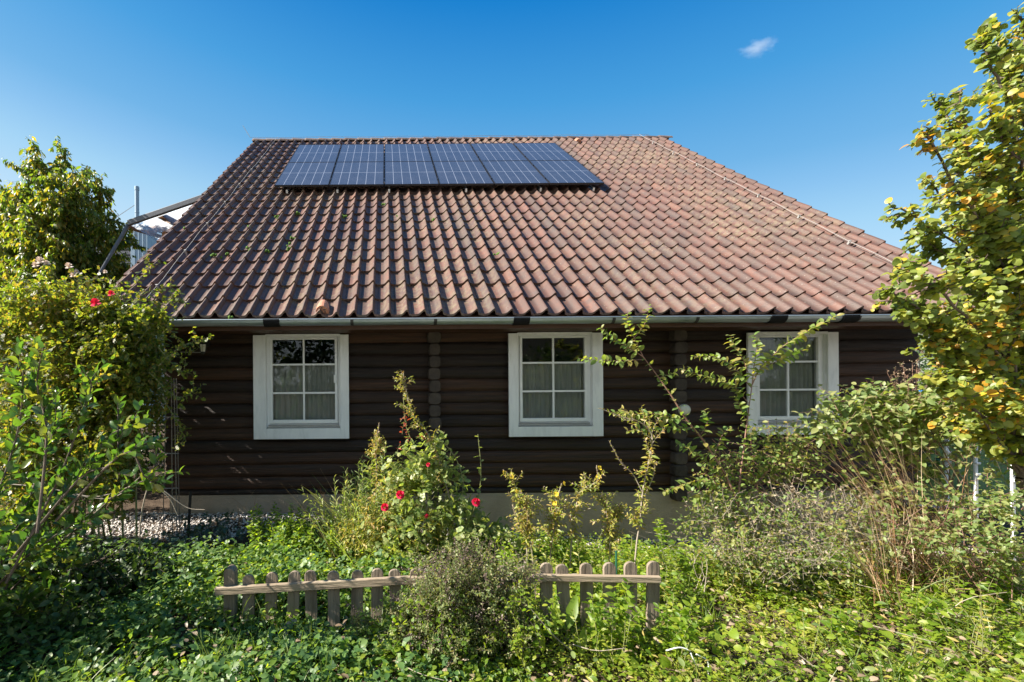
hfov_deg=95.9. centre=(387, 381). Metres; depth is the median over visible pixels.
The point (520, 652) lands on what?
weed
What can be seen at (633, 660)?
weed cover
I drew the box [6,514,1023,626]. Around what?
shade cover
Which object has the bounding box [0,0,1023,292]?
sky
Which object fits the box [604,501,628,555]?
evening primrose
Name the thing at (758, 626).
weed
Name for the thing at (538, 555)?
weed
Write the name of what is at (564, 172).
solar panel
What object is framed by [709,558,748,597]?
weed
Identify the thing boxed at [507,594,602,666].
dock plant
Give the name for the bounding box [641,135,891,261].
lightning wire
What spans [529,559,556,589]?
weed
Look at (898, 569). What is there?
dry grass clump
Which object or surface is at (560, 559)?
weed
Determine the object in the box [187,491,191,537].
garden stake
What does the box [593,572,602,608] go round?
weed
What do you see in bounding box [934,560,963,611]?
weed
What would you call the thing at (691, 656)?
bent strip
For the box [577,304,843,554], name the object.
arching shrub
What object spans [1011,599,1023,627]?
weed
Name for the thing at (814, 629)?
weed
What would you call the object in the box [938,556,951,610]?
weed
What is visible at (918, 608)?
weed
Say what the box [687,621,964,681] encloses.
weeds
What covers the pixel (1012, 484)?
white stake
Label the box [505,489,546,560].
evening primrose
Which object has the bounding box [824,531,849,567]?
weed
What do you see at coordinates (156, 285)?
lightning wire
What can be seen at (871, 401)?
viburnum shrub
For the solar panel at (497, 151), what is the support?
attached to the mounting frame
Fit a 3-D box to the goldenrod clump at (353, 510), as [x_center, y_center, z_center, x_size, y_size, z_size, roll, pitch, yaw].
[-0.149,1.197,4.087,1.830,0.966,1.260,0,0,0]
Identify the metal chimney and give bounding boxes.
[117,186,157,427]
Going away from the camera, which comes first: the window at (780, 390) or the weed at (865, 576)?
the weed at (865, 576)
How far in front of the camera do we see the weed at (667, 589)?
3.03 m
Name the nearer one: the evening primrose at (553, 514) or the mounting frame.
the evening primrose at (553, 514)
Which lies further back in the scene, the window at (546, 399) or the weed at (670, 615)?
the window at (546, 399)
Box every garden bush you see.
[916,342,960,401]
[916,383,941,438]
[918,426,955,483]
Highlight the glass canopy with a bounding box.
[91,195,201,284]
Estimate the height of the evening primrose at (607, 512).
0.762 m
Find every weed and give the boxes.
[493,536,516,565]
[505,611,529,679]
[517,527,530,552]
[528,549,553,582]
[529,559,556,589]
[533,596,562,624]
[534,546,544,566]
[539,547,578,584]
[550,620,562,653]
[554,538,578,565]
[559,541,571,565]
[561,551,585,572]
[570,582,594,606]
[570,609,600,671]
[573,539,604,570]
[582,590,610,663]
[591,529,622,560]
[591,561,602,603]
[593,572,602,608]
[599,595,646,647]
[601,613,632,674]
[605,577,637,635]
[625,535,647,566]
[637,569,684,610]
[653,518,676,566]
[653,602,697,659]
[654,544,686,577]
[659,591,699,667]
[660,569,680,604]
[665,546,680,597]
[666,597,685,656]
[677,538,707,560]
[679,539,708,562]
[681,643,697,681]
[700,539,735,578]
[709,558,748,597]
[722,559,742,598]
[729,603,772,638]
[785,605,807,626]
[800,616,827,664]
[805,564,829,582]
[817,587,839,606]
[820,607,858,646]
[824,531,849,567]
[844,558,880,597]
[850,571,867,621]
[853,609,872,640]
[903,584,959,626]
[903,635,925,671]
[932,548,987,592]
[933,612,1006,672]
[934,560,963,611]
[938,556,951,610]
[938,577,1004,645]
[951,563,966,596]
[953,575,997,631]
[966,595,993,652]
[985,553,1023,611]
[985,628,1023,655]
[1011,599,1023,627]
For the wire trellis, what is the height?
1.816 m
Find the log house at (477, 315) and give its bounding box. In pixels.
[111,135,977,540]
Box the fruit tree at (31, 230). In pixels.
[0,135,148,455]
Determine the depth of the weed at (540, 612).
2.76 m
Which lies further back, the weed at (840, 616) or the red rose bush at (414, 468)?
the red rose bush at (414, 468)
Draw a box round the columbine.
[150,509,248,553]
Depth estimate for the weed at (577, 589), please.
2.93 m
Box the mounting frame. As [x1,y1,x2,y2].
[276,145,599,193]
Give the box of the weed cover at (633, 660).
[366,523,1023,681]
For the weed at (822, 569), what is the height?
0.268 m
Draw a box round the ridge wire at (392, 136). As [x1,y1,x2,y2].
[243,126,646,137]
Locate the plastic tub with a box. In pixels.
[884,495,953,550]
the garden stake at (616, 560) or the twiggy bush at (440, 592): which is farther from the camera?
the garden stake at (616, 560)
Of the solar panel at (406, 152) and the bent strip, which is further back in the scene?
the solar panel at (406, 152)
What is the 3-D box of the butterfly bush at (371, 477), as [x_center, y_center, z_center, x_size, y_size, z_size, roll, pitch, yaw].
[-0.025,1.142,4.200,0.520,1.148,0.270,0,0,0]
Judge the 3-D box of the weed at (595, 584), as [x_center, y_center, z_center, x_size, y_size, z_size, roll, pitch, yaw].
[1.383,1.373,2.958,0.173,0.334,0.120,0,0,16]
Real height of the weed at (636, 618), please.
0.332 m
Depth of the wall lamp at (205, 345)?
5.41 m
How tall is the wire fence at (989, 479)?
0.868 m
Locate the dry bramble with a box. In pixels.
[632,464,914,603]
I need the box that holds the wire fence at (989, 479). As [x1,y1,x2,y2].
[933,440,1020,516]
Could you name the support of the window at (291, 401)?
in the log house at (477, 315)
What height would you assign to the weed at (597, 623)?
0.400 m
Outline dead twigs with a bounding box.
[355,557,1014,680]
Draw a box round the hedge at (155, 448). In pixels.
[0,335,166,493]
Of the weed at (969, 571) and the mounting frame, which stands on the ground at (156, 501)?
the weed at (969, 571)
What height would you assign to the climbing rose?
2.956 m
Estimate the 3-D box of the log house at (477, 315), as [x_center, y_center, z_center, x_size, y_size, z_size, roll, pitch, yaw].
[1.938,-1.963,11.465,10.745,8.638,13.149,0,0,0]
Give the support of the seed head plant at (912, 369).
on the ground at (156, 501)
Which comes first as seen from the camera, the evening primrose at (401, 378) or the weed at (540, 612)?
the weed at (540, 612)
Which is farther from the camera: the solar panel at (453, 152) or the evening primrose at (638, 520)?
the solar panel at (453, 152)
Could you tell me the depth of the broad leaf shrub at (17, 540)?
2.58 m
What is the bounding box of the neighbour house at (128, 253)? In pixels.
[0,196,165,421]
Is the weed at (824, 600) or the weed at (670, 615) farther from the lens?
the weed at (824, 600)
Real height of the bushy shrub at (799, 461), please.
1.303 m
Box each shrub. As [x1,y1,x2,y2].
[0,335,189,657]
[0,526,188,665]
[5,476,204,556]
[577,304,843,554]
[688,419,854,588]
[775,375,1016,581]
[835,441,1023,612]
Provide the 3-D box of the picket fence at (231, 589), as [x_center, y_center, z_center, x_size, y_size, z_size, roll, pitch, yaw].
[0.285,1.429,2.869,2.820,0.600,0.105,0,0,3]
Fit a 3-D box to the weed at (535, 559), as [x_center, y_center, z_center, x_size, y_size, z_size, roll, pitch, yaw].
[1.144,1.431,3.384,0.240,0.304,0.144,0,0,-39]
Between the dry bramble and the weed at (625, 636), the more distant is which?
the dry bramble
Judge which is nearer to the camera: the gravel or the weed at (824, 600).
the weed at (824, 600)
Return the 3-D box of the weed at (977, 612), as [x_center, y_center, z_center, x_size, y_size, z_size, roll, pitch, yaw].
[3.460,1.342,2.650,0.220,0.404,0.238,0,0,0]
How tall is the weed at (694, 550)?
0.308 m
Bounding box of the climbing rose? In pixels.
[0,248,213,554]
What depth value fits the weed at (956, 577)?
3.14 m
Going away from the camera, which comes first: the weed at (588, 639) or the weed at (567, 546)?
the weed at (588, 639)
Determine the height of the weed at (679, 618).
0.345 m
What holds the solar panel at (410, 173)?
attached to the mounting frame
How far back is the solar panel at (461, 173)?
8.60 m
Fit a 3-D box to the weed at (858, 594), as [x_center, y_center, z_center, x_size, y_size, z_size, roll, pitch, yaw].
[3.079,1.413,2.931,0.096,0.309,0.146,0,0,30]
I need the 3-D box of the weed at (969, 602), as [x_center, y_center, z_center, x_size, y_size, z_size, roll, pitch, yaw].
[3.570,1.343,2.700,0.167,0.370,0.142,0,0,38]
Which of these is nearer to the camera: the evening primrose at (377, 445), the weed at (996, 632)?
the weed at (996, 632)
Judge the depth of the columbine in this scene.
4.42 m
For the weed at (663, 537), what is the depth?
4.14 m
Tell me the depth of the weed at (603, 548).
4.10 m
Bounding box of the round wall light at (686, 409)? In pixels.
[678,404,690,415]
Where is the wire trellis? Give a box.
[149,378,179,538]
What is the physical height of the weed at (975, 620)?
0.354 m
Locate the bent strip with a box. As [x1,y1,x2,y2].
[666,647,708,677]
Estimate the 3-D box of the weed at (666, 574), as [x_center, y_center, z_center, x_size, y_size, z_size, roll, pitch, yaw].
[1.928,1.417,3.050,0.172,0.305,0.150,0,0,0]
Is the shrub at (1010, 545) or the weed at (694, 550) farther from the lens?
the weed at (694, 550)
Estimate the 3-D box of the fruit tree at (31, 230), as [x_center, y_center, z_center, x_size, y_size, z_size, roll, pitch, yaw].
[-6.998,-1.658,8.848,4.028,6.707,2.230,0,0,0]
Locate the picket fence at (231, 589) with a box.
[214,561,660,631]
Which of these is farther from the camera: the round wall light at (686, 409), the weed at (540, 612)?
the round wall light at (686, 409)
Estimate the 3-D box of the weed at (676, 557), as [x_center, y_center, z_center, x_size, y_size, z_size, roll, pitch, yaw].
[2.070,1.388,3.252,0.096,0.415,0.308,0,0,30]
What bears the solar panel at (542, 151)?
attached to the mounting frame
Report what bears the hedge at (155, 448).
on the ground at (156, 501)
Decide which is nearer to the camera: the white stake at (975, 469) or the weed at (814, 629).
the weed at (814, 629)
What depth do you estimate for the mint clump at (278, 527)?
4.19 m
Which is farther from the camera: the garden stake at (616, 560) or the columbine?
the columbine
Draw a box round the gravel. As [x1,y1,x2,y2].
[69,511,997,554]
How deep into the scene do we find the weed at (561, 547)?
3.82 m
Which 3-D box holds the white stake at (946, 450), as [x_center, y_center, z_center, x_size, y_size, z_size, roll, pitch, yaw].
[7.021,1.351,5.601,0.050,1.333,0.042,0,0,0]
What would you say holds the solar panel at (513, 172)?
attached to the mounting frame
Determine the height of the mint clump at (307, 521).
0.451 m
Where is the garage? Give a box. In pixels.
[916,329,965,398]
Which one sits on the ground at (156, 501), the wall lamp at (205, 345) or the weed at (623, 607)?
the weed at (623, 607)
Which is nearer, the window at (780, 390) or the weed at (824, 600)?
the weed at (824, 600)
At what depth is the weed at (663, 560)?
3.62 m
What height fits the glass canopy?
5.569 m
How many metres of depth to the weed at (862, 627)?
2.69 m
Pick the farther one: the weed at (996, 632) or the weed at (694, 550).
the weed at (694, 550)
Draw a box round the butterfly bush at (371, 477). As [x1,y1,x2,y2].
[359,441,404,519]
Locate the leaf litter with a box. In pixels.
[110,556,1023,681]
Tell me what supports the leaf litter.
on the ground at (156, 501)
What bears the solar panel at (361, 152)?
attached to the mounting frame
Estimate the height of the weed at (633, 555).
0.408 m
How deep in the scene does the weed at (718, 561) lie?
3.47 m
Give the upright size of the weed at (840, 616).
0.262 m
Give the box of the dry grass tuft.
[220,493,348,527]
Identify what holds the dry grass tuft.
on the ground at (156, 501)
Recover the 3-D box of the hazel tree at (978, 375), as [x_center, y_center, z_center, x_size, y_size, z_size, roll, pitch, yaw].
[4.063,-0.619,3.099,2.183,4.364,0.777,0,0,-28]
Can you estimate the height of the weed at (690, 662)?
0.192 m
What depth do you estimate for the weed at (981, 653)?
2.37 m
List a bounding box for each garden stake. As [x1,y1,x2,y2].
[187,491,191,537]
[615,550,616,574]
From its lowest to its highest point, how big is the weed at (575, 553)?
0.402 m
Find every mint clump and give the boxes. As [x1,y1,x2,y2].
[245,502,320,555]
[294,506,354,560]
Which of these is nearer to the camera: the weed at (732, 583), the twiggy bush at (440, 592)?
the twiggy bush at (440, 592)
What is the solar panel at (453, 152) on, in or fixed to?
attached to the mounting frame
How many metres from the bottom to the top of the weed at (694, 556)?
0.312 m
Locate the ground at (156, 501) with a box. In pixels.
[0,423,1023,681]
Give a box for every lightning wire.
[147,138,276,296]
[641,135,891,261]
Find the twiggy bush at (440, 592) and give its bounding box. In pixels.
[341,533,567,681]
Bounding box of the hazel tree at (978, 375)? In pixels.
[867,2,1023,510]
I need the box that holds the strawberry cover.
[0,534,550,681]
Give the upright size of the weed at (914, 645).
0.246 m
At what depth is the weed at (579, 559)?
3.55 m
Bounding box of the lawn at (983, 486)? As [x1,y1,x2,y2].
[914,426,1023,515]
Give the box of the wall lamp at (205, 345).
[180,339,209,353]
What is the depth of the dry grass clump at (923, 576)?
3.27 m
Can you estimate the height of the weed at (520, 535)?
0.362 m
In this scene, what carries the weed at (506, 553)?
on the ground at (156, 501)
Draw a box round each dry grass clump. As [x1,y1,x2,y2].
[741,418,1023,606]
[765,480,1019,623]
[777,411,1015,594]
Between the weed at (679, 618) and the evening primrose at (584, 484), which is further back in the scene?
the evening primrose at (584, 484)
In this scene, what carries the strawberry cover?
on the ground at (156, 501)
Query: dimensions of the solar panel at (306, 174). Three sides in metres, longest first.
1.540 x 0.982 x 0.036 m
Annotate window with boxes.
[253,334,348,438]
[508,332,603,436]
[746,331,838,434]
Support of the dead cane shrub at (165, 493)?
on the ground at (156, 501)
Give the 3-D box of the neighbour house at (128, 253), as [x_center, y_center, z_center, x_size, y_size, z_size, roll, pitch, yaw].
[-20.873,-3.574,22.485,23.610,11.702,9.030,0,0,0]
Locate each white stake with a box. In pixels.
[944,438,951,500]
[973,447,980,547]
[1010,465,1018,560]
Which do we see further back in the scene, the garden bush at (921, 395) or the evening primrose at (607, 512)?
the garden bush at (921, 395)
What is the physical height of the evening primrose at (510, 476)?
0.918 m
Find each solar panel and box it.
[274,162,335,186]
[289,144,340,161]
[330,162,383,186]
[337,144,383,161]
[385,144,431,161]
[385,161,438,185]
[427,143,479,161]
[433,161,493,185]
[470,143,526,160]
[481,160,548,184]
[513,143,575,160]
[529,160,603,184]
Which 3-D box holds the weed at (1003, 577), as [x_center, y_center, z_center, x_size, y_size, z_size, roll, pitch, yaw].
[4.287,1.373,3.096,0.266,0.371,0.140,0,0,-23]
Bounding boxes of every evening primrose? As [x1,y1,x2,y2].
[365,422,389,507]
[392,371,455,539]
[501,468,541,572]
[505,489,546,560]
[537,482,573,563]
[563,465,606,571]
[590,491,623,561]
[599,405,664,563]
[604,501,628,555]
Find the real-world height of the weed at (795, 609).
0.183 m
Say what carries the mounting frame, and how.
attached to the log house at (477, 315)
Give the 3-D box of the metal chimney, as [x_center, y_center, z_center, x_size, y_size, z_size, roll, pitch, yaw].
[-10.221,-2.662,17.381,3.220,9.317,0.902,0,0,27]
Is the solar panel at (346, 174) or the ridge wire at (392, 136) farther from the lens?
the ridge wire at (392, 136)
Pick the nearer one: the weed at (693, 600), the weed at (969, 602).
the weed at (693, 600)
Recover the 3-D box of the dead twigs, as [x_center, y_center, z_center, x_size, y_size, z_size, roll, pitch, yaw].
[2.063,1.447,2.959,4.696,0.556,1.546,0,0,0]
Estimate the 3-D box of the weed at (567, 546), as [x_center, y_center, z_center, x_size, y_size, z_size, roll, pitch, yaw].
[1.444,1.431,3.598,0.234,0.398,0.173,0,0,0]
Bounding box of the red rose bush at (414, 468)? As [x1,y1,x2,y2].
[334,397,530,566]
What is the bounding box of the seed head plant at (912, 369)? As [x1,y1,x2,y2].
[887,358,930,557]
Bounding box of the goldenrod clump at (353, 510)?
[283,455,455,568]
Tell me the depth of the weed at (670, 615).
2.56 m
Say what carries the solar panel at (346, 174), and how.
attached to the mounting frame
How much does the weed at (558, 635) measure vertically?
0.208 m
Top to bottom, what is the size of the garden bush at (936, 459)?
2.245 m
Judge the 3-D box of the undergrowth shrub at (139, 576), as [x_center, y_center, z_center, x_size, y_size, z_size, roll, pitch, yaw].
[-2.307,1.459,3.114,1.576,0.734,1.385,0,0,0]
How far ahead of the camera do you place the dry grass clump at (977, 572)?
3.22 m
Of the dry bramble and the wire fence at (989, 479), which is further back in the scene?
the wire fence at (989, 479)

